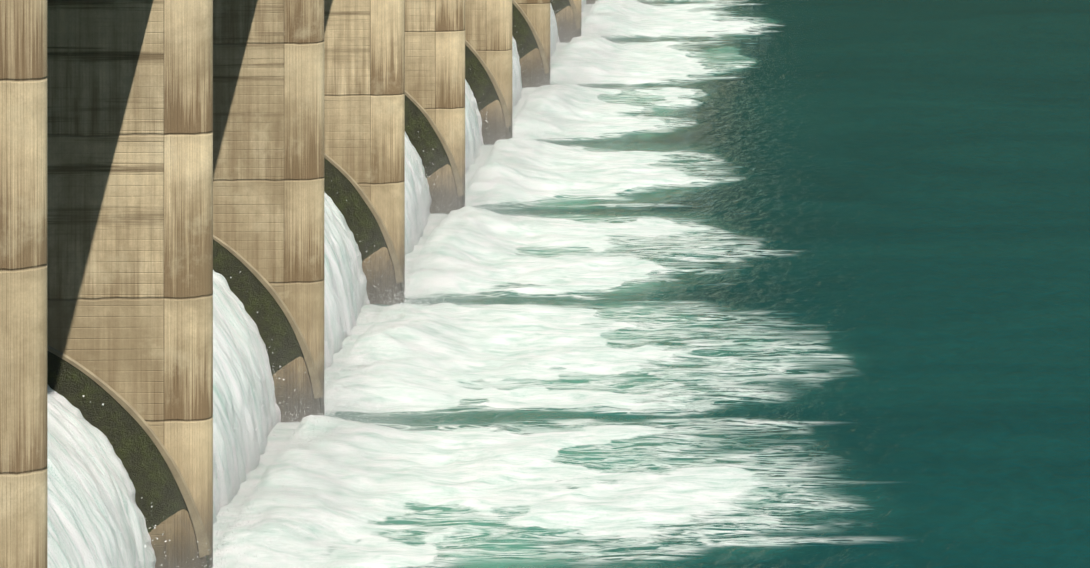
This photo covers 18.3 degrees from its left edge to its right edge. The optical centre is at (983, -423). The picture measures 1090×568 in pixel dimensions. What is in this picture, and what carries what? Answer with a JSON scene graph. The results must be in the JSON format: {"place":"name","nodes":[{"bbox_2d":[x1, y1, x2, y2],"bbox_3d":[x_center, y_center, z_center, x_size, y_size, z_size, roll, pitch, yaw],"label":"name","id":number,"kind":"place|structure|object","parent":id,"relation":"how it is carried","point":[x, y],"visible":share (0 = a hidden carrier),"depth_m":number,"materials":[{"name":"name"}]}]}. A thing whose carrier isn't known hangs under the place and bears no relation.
{"place":"outdoors","nodes":[
{"label":"outdoors","id":0,"kind":"place"},
{"bbox_2d":[47,0,585,567],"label":"falling water","id":1,"kind":"structure","parent":0,"point":[89,492],"depth_m":45.11,"materials":[{"name":"white liquid"}]},
{"bbox_2d":[47,0,687,567],"label":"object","id":2,"kind":"structure","parent":0,"point":[597,27],"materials":[{"name":"white liquid"}]},
{"bbox_2d":[213,0,1089,567],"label":"tail water","id":3,"kind":"structure","parent":0,"point":[813,290],"depth_m":55.05,"materials":[{"name":"teal liquid"}]},
{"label":"plunge mist","id":4,"kind":"object","parent":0,"visible":0},
{"bbox_2d":[83,0,627,567],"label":"spray mist","id":5,"kind":"structure","parent":4,"relation":"on","point":[355,354],"depth_m":49.34,"materials":[{"name":"white liquid"}]},
{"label":"spillway","id":6,"kind":"object","parent":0,"visible":0},
{"bbox_2d":[0,0,46,567],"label":"pier","id":7,"kind":"structure","parent":6,"relation":"on","point":[23,283],"depth_m":32.81,"materials":[{"name":"concrete"}]},
{"bbox_2d":[47,0,212,567],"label":"pier","id":8,"kind":"structure","parent":6,"relation":"on","point":[130,202],"depth_m":40.77,"materials":[{"name":"concrete"}]},
{"bbox_2d":[47,351,209,567],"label":"algae patch","id":9,"kind":"object","parent":8,"relation":"attached to","point":[118,426],"visible":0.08,"depth_m":40.75,"materials":[{"name":"green plant"}]},
{"bbox_2d":[47,345,211,557],"bbox_3d":[-11.406,10.457,40.962,3.778,3.173,0.488,0,0,-1],"label":"pier wash band","id":10,"kind":"object","parent":8,"relation":"attached to","point":[146,427],"visible":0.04,"depth_m":40.76,"materials":[{"name":"beige concrete"}]},
{"bbox_2d":[213,0,323,421],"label":"pier","id":11,"kind":"structure","parent":6,"relation":"on","point":[268,140],"depth_m":48.77,"materials":[{"name":"concrete"}]},
{"bbox_2d":[213,239,322,414],"bbox_3d":[-11.671,10.658,48.957,3.873,3.514,0.472,0,0,-1],"label":"algae patch","id":12,"kind":"object","parent":11,"relation":"attached to","point":[229,267],"depth_m":48.75,"materials":[{"name":"green plant"}]},
{"bbox_2d":[213,235,323,398],"bbox_3d":[-11.615,10.472,48.959,3.778,3.204,0.488,0,0,-1],"label":"pier wash band","id":13,"kind":"object","parent":11,"relation":"attached to","point":[272,292],"visible":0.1,"depth_m":48.76,"materials":[{"name":"beige concrete"}]},
{"bbox_2d":[324,0,404,304],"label":"pier","id":14,"kind":"structure","parent":6,"relation":"on","point":[364,94],"depth_m":56.77,"materials":[{"name":"concrete"}]},
{"bbox_2d":[324,158,402,301],"bbox_3d":[-11.881,10.658,56.955,3.873,3.514,0.472,0,0,-1],"label":"algae patch","id":15,"kind":"object","parent":14,"relation":"attached to","point":[339,189],"depth_m":56.75,"materials":[{"name":"green plant"}]},
{"bbox_2d":[324,153,403,283],"bbox_3d":[-11.824,10.473,56.956,3.777,3.200,0.488,0,0,-1],"label":"pier wash band","id":16,"kind":"object","parent":14,"relation":"attached to","point":[391,248],"visible":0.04,"depth_m":56.75,"materials":[{"name":"beige concrete"}]},
{"bbox_2d":[405,0,464,212],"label":"pier","id":17,"kind":"structure","parent":6,"relation":"on","point":[434,58],"depth_m":64.77,"materials":[{"name":"concrete"}]},
{"bbox_2d":[405,95,463,204],"bbox_3d":[-12.090,10.658,64.952,3.873,3.514,0.472,0,0,-1],"label":"algae patch","id":18,"kind":"object","parent":17,"relation":"attached to","point":[421,134],"depth_m":64.75,"materials":[{"name":"green plant"}]},
{"bbox_2d":[405,90,464,196],"bbox_3d":[-12.034,10.488,64.953,3.777,3.235,0.488,0,0,-1],"label":"pier wash band","id":19,"kind":"object","parent":17,"relation":"attached to","point":[433,125],"depth_m":64.75,"materials":[{"name":"beige concrete"}]},
{"bbox_2d":[465,0,511,143],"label":"pier","id":20,"kind":"structure","parent":6,"relation":"on","point":[488,30],"depth_m":72.77,"materials":[{"name":"concrete"}]},
{"bbox_2d":[465,45,510,137],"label":"algae patch","id":21,"kind":"object","parent":20,"relation":"attached to","point":[474,67],"depth_m":72.75,"materials":[{"name":"green plant"}]},
{"bbox_2d":[465,39,511,126],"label":"pier wash band","id":22,"kind":"object","parent":20,"relation":"attached to","point":[489,72],"depth_m":72.75,"materials":[{"name":"beige concrete"}]},
{"bbox_2d":[515,0,549,87],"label":"pier","id":23,"kind":"structure","parent":6,"relation":"on","point":[540,12],"depth_m":80.77,"materials":[{"name":"concrete"}]},
{"bbox_2d":[512,3,549,83],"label":"algae patch","id":24,"kind":"object","parent":23,"relation":"attached to","point":[521,31],"depth_m":80.75,"materials":[{"name":"green plant"}]},
{"bbox_2d":[512,0,549,73],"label":"rim","id":25,"kind":"object","parent":23,"relation":"attached to","point":[522,12],"depth_m":80.75,"materials":[{"name":"beige concrete"}]},
{"bbox_2d":[555,0,580,41],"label":"pier","id":26,"kind":"structure","parent":6,"relation":"on","point":[577,3],"depth_m":88.77,"materials":[{"name":"concrete"}]},
{"bbox_2d":[550,0,580,35],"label":"pier algae band","id":27,"kind":"object","parent":26,"relation":"attached to","point":[556,5],"depth_m":88.75,"materials":[{"name":"green plant"}]},
{"bbox_2d":[569,0,580,28],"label":"rim","id":28,"kind":"object","parent":26,"relation":"attached to","point":[574,7],"depth_m":88.79,"materials":[{"name":"beige concrete"}]}
]}

